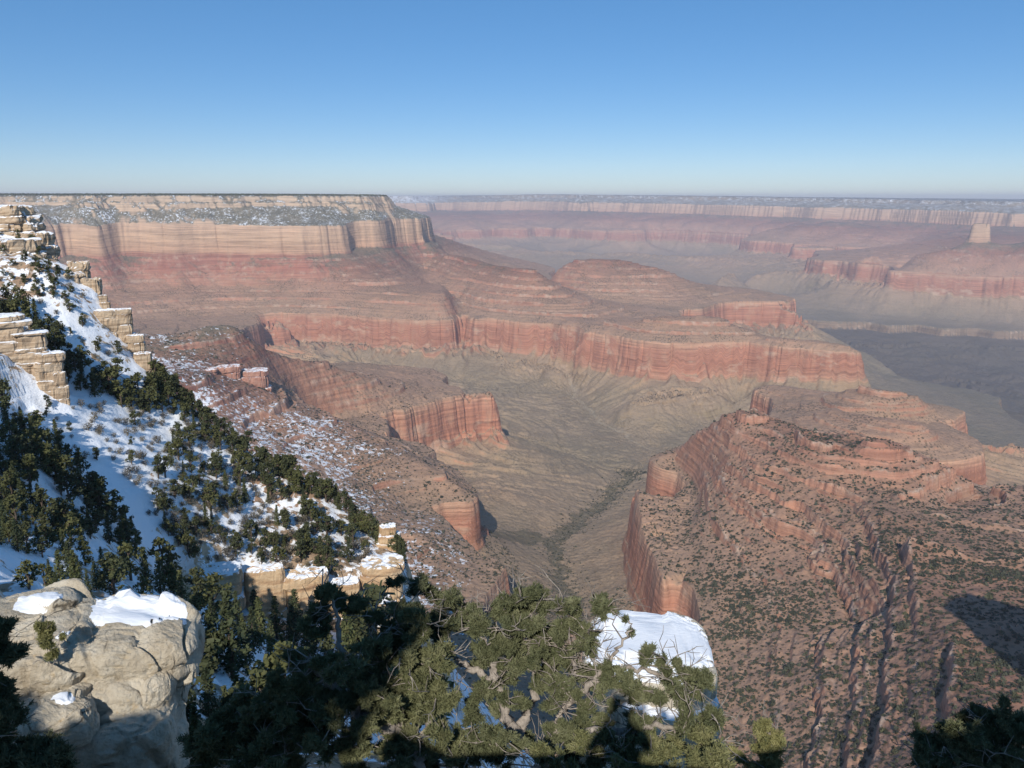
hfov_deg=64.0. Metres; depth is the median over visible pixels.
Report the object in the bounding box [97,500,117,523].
juniper tree
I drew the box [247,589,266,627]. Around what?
fir tree
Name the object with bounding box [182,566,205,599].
juniper tree
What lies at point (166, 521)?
juniper tree
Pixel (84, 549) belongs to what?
juniper tree
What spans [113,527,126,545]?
juniper tree
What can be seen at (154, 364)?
juniper tree
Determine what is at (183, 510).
juniper tree
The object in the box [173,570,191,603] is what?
fir tree
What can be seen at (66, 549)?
fir tree
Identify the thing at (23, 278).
juniper tree
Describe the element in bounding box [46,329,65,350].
juniper tree
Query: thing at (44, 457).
juniper tree
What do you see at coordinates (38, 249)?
juniper tree
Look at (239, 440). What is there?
juniper tree
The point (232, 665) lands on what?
fir tree
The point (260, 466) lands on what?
juniper tree
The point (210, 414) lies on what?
juniper tree
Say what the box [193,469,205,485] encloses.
juniper tree
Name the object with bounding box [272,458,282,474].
juniper tree
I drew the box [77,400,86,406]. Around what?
bare bush
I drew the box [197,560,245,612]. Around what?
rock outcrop
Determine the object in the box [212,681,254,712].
juniper tree
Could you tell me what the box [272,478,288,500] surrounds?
juniper tree
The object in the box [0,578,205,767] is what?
rock outcrop
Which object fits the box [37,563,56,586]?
juniper tree
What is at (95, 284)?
rock outcrop
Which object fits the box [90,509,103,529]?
juniper tree
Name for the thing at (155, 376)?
juniper tree
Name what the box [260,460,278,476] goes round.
juniper tree
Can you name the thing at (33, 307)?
fir tree
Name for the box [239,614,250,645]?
fir tree
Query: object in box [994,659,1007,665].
shrub
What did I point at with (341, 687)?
juniper tree
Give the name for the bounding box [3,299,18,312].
juniper tree
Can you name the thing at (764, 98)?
sky
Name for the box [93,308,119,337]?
rock outcrop
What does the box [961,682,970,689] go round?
shrub
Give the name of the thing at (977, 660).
shrub
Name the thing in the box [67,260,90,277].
rock outcrop
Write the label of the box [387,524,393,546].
juniper tree
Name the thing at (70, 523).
juniper tree
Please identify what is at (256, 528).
juniper tree
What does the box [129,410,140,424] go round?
juniper tree
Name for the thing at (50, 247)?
rock outcrop
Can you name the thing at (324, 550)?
juniper tree
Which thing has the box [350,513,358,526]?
juniper tree
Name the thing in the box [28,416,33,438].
fir tree
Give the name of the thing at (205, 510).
fir tree
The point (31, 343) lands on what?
rock outcrop
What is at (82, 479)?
juniper tree
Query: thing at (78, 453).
juniper tree
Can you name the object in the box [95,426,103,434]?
bare bush
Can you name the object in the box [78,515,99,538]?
juniper tree
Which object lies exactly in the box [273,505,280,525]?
fir tree
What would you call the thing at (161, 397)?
juniper tree
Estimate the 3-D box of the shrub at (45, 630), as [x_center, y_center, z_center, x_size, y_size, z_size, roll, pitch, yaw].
[-9.944,5.589,17.583,0.771,1.380,0.460,-11,17,-40]
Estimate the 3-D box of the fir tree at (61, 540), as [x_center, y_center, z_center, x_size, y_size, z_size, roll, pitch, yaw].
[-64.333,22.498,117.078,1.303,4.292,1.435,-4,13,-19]
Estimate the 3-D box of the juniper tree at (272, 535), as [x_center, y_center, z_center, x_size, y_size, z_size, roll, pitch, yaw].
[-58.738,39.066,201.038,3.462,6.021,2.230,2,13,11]
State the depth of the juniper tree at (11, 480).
126.82 m
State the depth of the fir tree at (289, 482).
223.73 m
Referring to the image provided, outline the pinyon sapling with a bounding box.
[725,700,786,767]
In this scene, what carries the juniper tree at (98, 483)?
on the rim slope
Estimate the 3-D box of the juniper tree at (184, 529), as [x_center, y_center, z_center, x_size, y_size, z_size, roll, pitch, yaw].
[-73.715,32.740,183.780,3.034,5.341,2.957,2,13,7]
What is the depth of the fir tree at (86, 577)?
96.98 m
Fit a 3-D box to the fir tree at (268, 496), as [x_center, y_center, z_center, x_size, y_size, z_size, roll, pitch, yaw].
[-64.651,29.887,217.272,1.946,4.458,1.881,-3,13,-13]
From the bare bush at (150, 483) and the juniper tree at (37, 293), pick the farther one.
the juniper tree at (37, 293)
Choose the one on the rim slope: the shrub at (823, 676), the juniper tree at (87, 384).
the juniper tree at (87, 384)
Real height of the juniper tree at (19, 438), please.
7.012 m
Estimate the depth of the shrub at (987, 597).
971.81 m
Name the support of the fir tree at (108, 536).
on the rim slope
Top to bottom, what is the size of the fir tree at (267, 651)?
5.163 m
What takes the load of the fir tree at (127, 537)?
on the rim slope
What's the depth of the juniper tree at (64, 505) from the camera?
136.14 m
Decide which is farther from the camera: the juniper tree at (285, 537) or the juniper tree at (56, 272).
the juniper tree at (56, 272)
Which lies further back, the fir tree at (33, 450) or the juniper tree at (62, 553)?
the fir tree at (33, 450)
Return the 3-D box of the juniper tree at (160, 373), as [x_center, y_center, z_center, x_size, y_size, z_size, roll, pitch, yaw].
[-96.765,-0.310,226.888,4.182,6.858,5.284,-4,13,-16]
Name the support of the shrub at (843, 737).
on the ridge
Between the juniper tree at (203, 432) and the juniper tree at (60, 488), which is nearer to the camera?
the juniper tree at (60, 488)
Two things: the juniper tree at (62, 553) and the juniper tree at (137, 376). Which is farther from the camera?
the juniper tree at (137, 376)
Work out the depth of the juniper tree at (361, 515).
222.54 m
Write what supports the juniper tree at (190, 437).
on the rim slope
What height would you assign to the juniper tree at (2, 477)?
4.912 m
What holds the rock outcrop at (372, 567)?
on the rim slope
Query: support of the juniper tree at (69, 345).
on the rim slope
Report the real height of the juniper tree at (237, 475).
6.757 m
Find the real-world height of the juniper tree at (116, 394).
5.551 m
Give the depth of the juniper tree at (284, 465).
227.24 m
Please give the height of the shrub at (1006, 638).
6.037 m
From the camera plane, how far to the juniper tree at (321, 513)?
216.17 m
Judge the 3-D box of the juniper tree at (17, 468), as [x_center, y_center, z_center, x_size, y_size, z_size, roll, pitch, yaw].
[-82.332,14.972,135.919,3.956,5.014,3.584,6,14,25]
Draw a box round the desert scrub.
[139,325,1023,767]
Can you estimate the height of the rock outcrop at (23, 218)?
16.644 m
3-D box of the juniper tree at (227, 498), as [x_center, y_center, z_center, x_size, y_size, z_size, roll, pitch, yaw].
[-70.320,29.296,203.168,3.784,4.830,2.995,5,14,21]
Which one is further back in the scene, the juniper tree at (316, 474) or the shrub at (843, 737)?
the shrub at (843, 737)
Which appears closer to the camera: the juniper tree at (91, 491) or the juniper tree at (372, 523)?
the juniper tree at (91, 491)
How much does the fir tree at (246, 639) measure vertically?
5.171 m
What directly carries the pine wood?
on the mesa
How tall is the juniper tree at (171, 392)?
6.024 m
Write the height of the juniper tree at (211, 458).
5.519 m
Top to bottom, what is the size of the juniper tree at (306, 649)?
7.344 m
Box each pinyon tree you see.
[0,615,80,767]
[172,675,323,767]
[233,558,473,767]
[383,560,744,767]
[528,705,746,767]
[889,694,1023,767]
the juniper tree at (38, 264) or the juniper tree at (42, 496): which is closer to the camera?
the juniper tree at (42, 496)
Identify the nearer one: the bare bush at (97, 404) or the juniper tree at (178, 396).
the bare bush at (97, 404)
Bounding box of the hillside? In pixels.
[136,325,604,755]
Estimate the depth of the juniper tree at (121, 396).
209.24 m
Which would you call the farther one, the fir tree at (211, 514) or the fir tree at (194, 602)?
the fir tree at (211, 514)
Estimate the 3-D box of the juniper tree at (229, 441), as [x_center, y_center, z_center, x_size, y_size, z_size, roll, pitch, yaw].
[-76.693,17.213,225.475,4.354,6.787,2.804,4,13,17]
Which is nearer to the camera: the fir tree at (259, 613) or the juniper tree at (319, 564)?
the fir tree at (259, 613)
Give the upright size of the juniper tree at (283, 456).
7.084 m
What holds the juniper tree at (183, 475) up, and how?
on the rim slope
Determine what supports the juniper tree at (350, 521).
on the rim slope
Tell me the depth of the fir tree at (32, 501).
131.88 m
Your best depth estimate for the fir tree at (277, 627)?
176.04 m
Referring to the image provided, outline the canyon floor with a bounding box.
[336,328,1023,621]
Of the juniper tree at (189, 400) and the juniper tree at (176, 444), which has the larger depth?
the juniper tree at (189, 400)
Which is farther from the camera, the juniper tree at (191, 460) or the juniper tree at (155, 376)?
the juniper tree at (155, 376)
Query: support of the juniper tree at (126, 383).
on the rim slope
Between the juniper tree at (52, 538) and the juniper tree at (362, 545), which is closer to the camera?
the juniper tree at (52, 538)
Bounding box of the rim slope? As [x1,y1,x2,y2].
[0,234,590,767]
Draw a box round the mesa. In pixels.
[0,195,870,398]
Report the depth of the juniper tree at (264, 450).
227.89 m
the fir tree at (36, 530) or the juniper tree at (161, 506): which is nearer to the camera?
the fir tree at (36, 530)
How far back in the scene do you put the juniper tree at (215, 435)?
225.08 m
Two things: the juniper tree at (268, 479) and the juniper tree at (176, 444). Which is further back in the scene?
the juniper tree at (268, 479)
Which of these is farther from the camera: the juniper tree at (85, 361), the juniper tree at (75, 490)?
the juniper tree at (85, 361)
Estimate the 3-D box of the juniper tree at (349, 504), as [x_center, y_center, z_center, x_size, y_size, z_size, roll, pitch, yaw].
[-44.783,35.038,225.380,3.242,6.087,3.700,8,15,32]
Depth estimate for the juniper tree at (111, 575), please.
108.36 m
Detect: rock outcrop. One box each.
[0,205,45,236]
[0,237,46,257]
[0,312,32,364]
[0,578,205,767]
[10,329,50,375]
[14,231,60,261]
[33,350,67,396]
[49,263,61,273]
[51,371,69,405]
[62,271,84,283]
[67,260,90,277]
[81,277,102,294]
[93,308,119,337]
[115,308,135,343]
[126,334,145,355]
[133,351,152,372]
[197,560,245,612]
[205,367,217,374]
[216,364,240,380]
[240,367,272,391]
[244,562,287,617]
[283,566,332,624]
[329,575,359,626]
[359,553,404,601]
[369,595,392,631]
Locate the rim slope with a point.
(26, 392)
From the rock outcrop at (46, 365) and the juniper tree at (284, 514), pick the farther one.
the juniper tree at (284, 514)
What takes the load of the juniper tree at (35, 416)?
on the rim slope
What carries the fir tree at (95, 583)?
on the rim slope
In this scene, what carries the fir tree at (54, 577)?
on the rim slope
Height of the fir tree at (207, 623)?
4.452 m
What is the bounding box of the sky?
[0,0,1023,198]
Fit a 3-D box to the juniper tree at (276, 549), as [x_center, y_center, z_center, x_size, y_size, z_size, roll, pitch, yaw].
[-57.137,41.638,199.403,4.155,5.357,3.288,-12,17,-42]
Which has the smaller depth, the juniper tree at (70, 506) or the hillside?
the juniper tree at (70, 506)
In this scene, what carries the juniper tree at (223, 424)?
on the rim slope
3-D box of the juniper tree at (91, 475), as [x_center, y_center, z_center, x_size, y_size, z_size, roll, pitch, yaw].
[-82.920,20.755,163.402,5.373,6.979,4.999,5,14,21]
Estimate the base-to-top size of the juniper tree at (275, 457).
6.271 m
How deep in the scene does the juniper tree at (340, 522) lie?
217.05 m
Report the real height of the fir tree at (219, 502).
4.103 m
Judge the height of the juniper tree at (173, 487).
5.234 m
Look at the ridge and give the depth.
1370.82 m
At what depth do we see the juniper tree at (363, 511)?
223.69 m
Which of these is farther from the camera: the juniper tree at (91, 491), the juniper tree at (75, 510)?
the juniper tree at (91, 491)
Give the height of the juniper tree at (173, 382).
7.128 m
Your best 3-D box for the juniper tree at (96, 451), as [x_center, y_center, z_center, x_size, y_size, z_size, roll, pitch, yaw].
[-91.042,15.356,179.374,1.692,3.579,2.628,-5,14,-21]
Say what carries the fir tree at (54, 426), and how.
on the rim slope
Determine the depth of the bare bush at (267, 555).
198.98 m
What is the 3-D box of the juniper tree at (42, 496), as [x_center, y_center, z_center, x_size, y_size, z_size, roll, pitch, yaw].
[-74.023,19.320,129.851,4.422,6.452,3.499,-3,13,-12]
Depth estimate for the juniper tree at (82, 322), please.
218.50 m
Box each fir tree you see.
[0,396,10,426]
[0,443,7,471]
[0,498,9,528]
[0,515,4,530]
[0,524,8,546]
[9,461,18,489]
[10,416,20,441]
[10,520,27,551]
[15,478,30,511]
[18,410,28,432]
[24,511,31,529]
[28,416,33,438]
[28,482,36,507]
[30,439,41,469]
[31,298,40,319]
[33,483,45,512]
[33,523,41,544]
[46,559,52,578]
[51,419,62,447]
[51,573,58,582]
[53,549,67,580]
[55,431,67,459]
[58,527,64,550]
[62,541,73,576]
[63,350,69,367]
[68,550,82,578]
[75,555,86,580]
[77,358,85,378]
[78,520,88,546]
[84,568,94,597]
[89,369,101,397]
[90,561,103,590]
[97,547,103,559]
[103,510,115,544]
[123,521,132,544]
[129,516,135,529]
[139,547,155,586]
[153,551,169,593]
[165,549,178,586]
[165,561,179,595]
[168,444,175,463]
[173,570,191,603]
[186,682,202,735]
[189,702,203,764]
[190,390,195,408]
[191,597,204,623]
[196,667,219,716]
[201,504,210,527]
[202,609,214,638]
[207,596,218,628]
[210,507,213,519]
[212,416,221,436]
[215,590,253,683]
[217,497,222,511]
[217,685,227,707]
[222,470,229,489]
[231,590,245,633]
[236,622,256,664]
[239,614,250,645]
[241,483,248,503]
[246,606,263,653]
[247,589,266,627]
[253,597,268,647]
[263,620,277,653]
[265,489,271,503]
[265,634,273,669]
[267,595,286,641]
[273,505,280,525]
[279,633,283,647]
[281,535,286,548]
[283,613,298,648]
[284,589,302,632]
[285,600,303,643]
[286,472,291,487]
[289,634,297,668]
[296,614,314,646]
[332,483,341,503]
[335,492,342,509]
[338,611,359,657]
[350,503,355,520]
[372,519,376,539]
[396,542,401,554]
[402,546,407,564]
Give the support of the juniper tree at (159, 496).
on the rim slope
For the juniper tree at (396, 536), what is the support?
on the rim slope
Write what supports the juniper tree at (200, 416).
on the rim slope
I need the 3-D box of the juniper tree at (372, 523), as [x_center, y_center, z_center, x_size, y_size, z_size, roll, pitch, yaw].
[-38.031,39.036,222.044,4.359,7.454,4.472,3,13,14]
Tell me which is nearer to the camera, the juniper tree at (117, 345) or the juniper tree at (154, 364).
the juniper tree at (117, 345)
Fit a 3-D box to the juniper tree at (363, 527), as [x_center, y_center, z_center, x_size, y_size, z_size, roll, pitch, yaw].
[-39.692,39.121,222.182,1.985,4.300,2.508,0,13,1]
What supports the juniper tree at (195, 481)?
on the rim slope
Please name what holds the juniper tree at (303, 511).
on the rim slope
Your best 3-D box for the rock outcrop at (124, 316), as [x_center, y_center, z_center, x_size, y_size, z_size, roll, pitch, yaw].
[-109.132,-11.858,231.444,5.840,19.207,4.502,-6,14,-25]
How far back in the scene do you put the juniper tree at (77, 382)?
202.52 m
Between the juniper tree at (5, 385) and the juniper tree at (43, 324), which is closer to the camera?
the juniper tree at (5, 385)
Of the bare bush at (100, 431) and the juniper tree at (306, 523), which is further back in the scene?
the juniper tree at (306, 523)
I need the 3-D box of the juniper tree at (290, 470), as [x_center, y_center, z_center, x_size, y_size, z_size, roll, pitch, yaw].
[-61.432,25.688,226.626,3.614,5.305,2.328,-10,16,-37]
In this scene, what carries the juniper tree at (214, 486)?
on the rim slope
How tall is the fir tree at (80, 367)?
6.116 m
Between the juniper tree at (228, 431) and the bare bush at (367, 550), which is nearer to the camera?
the bare bush at (367, 550)
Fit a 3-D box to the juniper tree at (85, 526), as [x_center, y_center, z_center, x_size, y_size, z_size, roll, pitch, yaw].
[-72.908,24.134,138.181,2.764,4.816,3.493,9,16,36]
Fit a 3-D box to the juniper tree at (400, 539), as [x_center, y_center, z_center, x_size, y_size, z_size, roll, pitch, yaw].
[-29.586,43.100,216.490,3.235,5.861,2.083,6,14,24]
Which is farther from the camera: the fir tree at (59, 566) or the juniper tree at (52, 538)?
the juniper tree at (52, 538)
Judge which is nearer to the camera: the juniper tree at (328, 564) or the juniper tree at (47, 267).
the juniper tree at (328, 564)
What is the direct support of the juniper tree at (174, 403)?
on the rim slope
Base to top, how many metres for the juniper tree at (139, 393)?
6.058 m
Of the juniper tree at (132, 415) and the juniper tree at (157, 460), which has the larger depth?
the juniper tree at (132, 415)
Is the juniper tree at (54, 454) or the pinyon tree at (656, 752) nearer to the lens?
the pinyon tree at (656, 752)
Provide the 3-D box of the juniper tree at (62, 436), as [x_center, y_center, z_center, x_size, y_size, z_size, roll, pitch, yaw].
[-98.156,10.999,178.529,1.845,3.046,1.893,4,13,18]
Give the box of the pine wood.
[0,193,386,196]
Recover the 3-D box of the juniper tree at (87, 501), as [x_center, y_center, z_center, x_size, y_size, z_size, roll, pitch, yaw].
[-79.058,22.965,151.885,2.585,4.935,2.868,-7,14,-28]
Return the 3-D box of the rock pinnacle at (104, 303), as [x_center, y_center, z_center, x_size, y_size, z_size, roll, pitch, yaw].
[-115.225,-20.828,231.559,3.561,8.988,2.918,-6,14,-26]
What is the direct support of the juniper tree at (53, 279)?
on the rim slope
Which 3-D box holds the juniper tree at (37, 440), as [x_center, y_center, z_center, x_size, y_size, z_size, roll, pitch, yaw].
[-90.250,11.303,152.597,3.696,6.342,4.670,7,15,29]
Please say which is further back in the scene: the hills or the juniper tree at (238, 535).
the hills
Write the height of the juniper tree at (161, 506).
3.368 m
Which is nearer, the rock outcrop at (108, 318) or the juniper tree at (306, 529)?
the juniper tree at (306, 529)
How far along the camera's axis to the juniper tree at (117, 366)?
213.75 m
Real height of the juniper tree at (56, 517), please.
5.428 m
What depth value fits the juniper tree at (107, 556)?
113.21 m
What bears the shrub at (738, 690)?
on the ridge
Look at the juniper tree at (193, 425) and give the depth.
221.65 m
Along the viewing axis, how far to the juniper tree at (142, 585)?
121.91 m
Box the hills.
[3,193,1023,392]
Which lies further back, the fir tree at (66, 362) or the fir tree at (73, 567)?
the fir tree at (66, 362)
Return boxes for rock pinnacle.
[98,294,110,308]
[375,522,400,551]
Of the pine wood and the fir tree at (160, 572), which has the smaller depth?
the fir tree at (160, 572)
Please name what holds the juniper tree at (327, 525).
on the rim slope
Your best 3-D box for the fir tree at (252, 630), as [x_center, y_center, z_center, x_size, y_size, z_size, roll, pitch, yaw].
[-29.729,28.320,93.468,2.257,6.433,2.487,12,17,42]
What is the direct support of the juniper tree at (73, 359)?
on the rim slope
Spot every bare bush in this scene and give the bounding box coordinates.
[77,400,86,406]
[83,422,93,430]
[90,411,99,419]
[94,401,103,408]
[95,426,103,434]
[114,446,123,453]
[121,418,130,424]
[124,465,135,473]
[130,426,137,432]
[132,466,140,473]
[135,449,145,458]
[147,479,155,487]
[170,514,176,523]
[173,462,182,470]
[174,515,183,523]
[183,417,190,424]
[186,498,196,504]
[195,452,202,461]
[198,529,206,537]
[214,553,221,559]
[215,535,223,543]
[221,546,232,557]
[228,553,235,560]
[234,506,245,513]
[238,517,248,528]
[249,510,256,518]
[264,549,272,558]
[284,541,295,552]
[287,528,295,535]
[354,552,362,562]
[359,548,372,556]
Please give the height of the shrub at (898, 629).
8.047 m
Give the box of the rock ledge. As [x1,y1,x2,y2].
[582,610,730,767]
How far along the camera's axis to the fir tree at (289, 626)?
172.54 m
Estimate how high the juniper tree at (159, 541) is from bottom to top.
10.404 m
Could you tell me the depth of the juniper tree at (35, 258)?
221.20 m
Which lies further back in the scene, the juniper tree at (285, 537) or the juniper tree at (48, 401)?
the juniper tree at (285, 537)
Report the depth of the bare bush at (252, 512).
207.60 m
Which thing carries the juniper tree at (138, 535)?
on the rim slope
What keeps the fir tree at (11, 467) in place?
on the rim slope
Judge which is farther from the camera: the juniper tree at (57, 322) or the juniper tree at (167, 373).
the juniper tree at (167, 373)
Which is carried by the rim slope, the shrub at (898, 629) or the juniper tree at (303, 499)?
the juniper tree at (303, 499)
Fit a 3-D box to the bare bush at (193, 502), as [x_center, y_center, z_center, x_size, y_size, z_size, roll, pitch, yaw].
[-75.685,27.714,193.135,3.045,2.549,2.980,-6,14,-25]
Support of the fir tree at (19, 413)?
on the rim slope
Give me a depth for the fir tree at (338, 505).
227.23 m
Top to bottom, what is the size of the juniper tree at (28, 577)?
2.436 m
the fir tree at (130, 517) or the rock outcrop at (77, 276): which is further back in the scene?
the rock outcrop at (77, 276)
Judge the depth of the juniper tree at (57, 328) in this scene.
204.96 m
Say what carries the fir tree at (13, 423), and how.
on the rim slope
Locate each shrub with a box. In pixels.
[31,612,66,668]
[735,688,743,694]
[739,696,746,702]
[784,662,794,669]
[819,672,829,679]
[840,735,846,741]
[879,726,885,732]
[896,625,904,632]
[899,623,907,630]
[944,574,956,579]
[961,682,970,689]
[971,657,985,663]
[984,595,993,599]
[985,646,994,652]
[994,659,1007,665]
[1003,635,1011,641]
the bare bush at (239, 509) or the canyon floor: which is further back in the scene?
the canyon floor
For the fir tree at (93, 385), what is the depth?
203.38 m
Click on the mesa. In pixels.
(333, 279)
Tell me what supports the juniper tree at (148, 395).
on the rim slope
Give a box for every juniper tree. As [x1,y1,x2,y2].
[0,282,23,306]
[0,377,12,410]
[0,419,24,455]
[0,460,9,474]
[0,469,19,494]
[0,476,13,498]
[0,487,16,508]
[2,494,26,521]
[2,521,12,541]
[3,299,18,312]
[3,435,30,460]
[3,460,26,479]
[4,412,26,433]
[5,299,31,316]
[5,519,26,541]
[7,455,23,471]
[8,434,33,462]
[9,259,16,265]
[11,297,22,312]
[12,559,41,589]
[15,289,32,310]
[17,429,43,450]
[18,520,35,540]
[19,453,38,482]
[19,529,36,553]
[20,249,27,260]
[20,273,26,283]
[20,504,37,523]
[22,410,47,431]
[22,481,31,498]
[29,255,39,266]
[29,319,42,329]
[29,420,54,443]
[31,272,39,281]
[31,279,39,290]
[31,286,42,297]
[31,488,58,518]
[32,459,46,481]
[32,506,50,536]
[32,536,51,557]
[33,319,49,330]
[34,261,41,274]
[36,246,41,255]
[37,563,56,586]
[38,441,65,475]
[39,525,58,546]
[42,257,51,269]
[42,448,72,477]
[43,314,54,328]
[43,394,51,407]
[44,270,52,282]
[46,324,70,347]
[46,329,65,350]
[47,285,57,297]
[48,510,65,538]
[49,320,65,338]
[50,277,59,289]
[50,511,84,545]
[52,454,73,484]
[54,270,60,278]
[54,475,66,495]
[55,497,75,516]
[56,469,84,501]
[57,499,78,526]
[58,428,64,438]
[60,290,69,299]
[61,547,72,559]
[63,299,76,311]
[63,365,73,382]
[63,443,72,457]
[65,267,72,277]
[66,343,78,357]
[66,421,72,430]
[67,345,93,369]
[67,351,81,371]
[67,455,86,474]
[68,468,86,487]
[70,508,85,527]
[71,374,86,390]
[71,513,89,534]
[72,447,91,469]
[74,540,93,565]
[76,475,95,499]
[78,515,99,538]
[79,316,86,326]
[80,495,91,514]
[82,373,99,388]
[83,482,97,504]
[84,471,107,494]
[85,471,106,480]
[89,487,112,514]
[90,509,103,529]
[91,340,100,351]
[91,366,102,383]
[92,447,99,459]
[92,478,104,501]
[95,336,101,345]
[96,360,117,378]
[96,552,128,586]
[96,558,129,594]
[97,367,121,395]
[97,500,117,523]
[98,489,127,522]
[100,371,109,387]
[110,357,129,379]
[110,381,124,398]
[112,340,122,353]
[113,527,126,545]
[114,385,130,407]
[116,519,136,537]
[117,539,134,560]
[117,542,144,580]
[118,505,133,520]
[122,378,138,394]
[122,379,135,396]
[124,392,137,409]
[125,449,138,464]
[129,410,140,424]
[130,372,142,396]
[130,529,141,542]
[131,536,141,558]
[132,575,154,593]
[134,388,150,406]
[137,386,159,413]
[137,394,151,411]
[142,374,157,393]
[143,371,158,386]
[146,360,164,373]
[147,536,182,581]
[148,378,157,395]
[151,486,164,506]
[152,454,162,478]
[153,394,167,411]
[154,499,163,510]
[155,371,169,389]
[158,374,176,390]
[159,455,173,477]
[159,519,175,535]
[161,386,175,404]
[162,492,176,510]
[163,371,171,379]
[163,479,183,498]
[164,441,172,452]
[166,375,179,396]
[168,437,186,460]
[169,399,178,413]
[170,421,182,433]
[172,387,190,403]
[172,523,181,535]
[174,430,186,439]
[174,535,182,545]
[177,471,188,482]
[178,519,191,534]
[179,401,189,420]
[179,442,187,453]
[179,507,191,518]
[181,479,197,500]
[182,426,197,446]
[182,513,187,522]
[182,534,200,557]
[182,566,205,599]
[183,397,192,408]
[183,451,198,472]
[188,572,231,619]
[188,638,218,692]
[189,421,198,433]
[189,475,198,485]
[189,515,201,537]
[191,399,209,417]
[191,404,200,418]
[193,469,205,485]
[197,411,206,425]
[198,487,219,507]
[199,428,211,441]
[199,460,205,472]
[201,417,210,430]
[201,422,211,436]
[203,479,212,487]
[203,627,225,662]
[204,407,218,423]
[205,519,217,534]
[206,456,224,478]
[207,408,216,424]
[207,425,221,443]
[207,454,223,470]
[209,480,220,496]
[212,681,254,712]
[213,430,226,450]
[213,690,237,764]
[215,449,221,457]
[215,525,223,536]
[216,417,232,433]
[220,532,229,543]
[222,493,234,508]
[223,426,231,437]
[224,434,237,454]
[226,431,246,449]
[228,536,244,556]
[229,454,245,467]
[229,659,269,693]
[231,444,246,462]
[231,488,242,507]
[232,466,245,486]
[232,532,242,548]
[238,440,250,454]
[239,668,290,699]
[242,519,256,542]
[243,451,254,468]
[244,430,257,450]
[245,462,256,480]
[246,537,256,554]
[248,446,258,458]
[251,524,260,536]
[252,462,260,474]
[255,462,264,475]
[255,552,266,563]
[257,447,272,464]
[259,472,265,484]
[259,528,270,547]
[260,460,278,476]
[263,473,276,495]
[263,641,320,681]
[265,455,276,468]
[267,532,279,548]
[270,530,280,544]
[270,545,286,562]
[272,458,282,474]
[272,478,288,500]
[274,453,282,467]
[277,458,291,475]
[278,454,294,471]
[279,509,290,529]
[284,468,294,480]
[284,534,289,543]
[286,471,301,492]
[288,454,297,469]
[289,465,305,481]
[289,646,317,674]
[292,528,305,543]
[294,538,306,562]
[297,494,311,513]
[298,476,306,489]
[298,506,307,520]
[299,532,311,554]
[302,521,313,532]
[303,524,310,540]
[304,499,318,520]
[305,472,316,485]
[305,480,312,493]
[306,634,338,655]
[308,537,323,553]
[310,471,321,484]
[311,478,326,499]
[311,518,322,531]
[312,558,322,566]
[314,479,335,502]
[314,535,325,554]
[317,510,327,523]
[317,534,333,554]
[318,515,336,533]
[321,546,334,561]
[322,484,335,501]
[322,681,349,726]
[323,556,338,573]
[326,478,338,498]
[332,490,357,512]
[335,518,346,535]
[337,540,354,561]
[340,580,397,672]
[343,500,353,519]
[343,520,357,532]
[344,523,359,545]
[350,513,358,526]
[355,514,365,527]
[356,509,372,528]
[359,516,371,532]
[359,539,369,549]
[362,521,367,533]
[366,516,379,536]
[373,524,379,543]
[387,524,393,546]
[389,533,407,551]
[389,663,453,732]
[392,540,405,554]
[397,537,405,546]
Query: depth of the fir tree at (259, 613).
140.86 m
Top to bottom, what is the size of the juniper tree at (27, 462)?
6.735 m
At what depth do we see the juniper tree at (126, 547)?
128.84 m
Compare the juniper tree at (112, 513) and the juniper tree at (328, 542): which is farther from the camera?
the juniper tree at (328, 542)
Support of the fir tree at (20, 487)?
on the rim slope
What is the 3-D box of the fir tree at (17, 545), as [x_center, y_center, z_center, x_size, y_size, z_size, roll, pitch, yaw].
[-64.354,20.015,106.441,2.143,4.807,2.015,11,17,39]
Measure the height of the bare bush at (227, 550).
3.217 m
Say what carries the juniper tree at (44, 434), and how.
on the rim slope
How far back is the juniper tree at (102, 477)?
164.73 m
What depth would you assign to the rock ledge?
32.74 m
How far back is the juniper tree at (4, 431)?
150.12 m
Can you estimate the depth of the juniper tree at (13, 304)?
202.21 m
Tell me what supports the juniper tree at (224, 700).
on the rim slope
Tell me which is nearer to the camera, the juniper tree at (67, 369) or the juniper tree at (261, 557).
the juniper tree at (261, 557)
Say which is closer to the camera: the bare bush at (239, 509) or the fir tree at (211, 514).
the fir tree at (211, 514)
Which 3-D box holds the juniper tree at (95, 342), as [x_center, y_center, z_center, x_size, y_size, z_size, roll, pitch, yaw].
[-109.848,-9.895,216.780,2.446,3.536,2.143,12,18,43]
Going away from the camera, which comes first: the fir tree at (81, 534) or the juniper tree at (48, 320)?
the fir tree at (81, 534)
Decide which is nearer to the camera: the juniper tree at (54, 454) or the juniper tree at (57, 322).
the juniper tree at (54, 454)
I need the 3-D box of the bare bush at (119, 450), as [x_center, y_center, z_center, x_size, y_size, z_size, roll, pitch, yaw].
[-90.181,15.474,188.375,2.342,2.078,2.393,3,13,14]
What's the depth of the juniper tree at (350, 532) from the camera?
215.27 m
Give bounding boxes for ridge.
[604,385,1023,767]
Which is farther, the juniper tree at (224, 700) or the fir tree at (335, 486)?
the fir tree at (335, 486)
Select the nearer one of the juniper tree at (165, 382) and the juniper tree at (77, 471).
the juniper tree at (77, 471)
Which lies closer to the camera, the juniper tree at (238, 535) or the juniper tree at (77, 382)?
the juniper tree at (238, 535)
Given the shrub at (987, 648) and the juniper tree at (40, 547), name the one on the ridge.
the shrub at (987, 648)
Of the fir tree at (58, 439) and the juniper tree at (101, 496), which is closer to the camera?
the juniper tree at (101, 496)
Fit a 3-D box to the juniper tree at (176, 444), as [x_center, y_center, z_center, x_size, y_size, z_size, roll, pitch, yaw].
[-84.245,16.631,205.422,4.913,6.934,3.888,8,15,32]
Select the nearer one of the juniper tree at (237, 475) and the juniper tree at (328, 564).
the juniper tree at (328, 564)

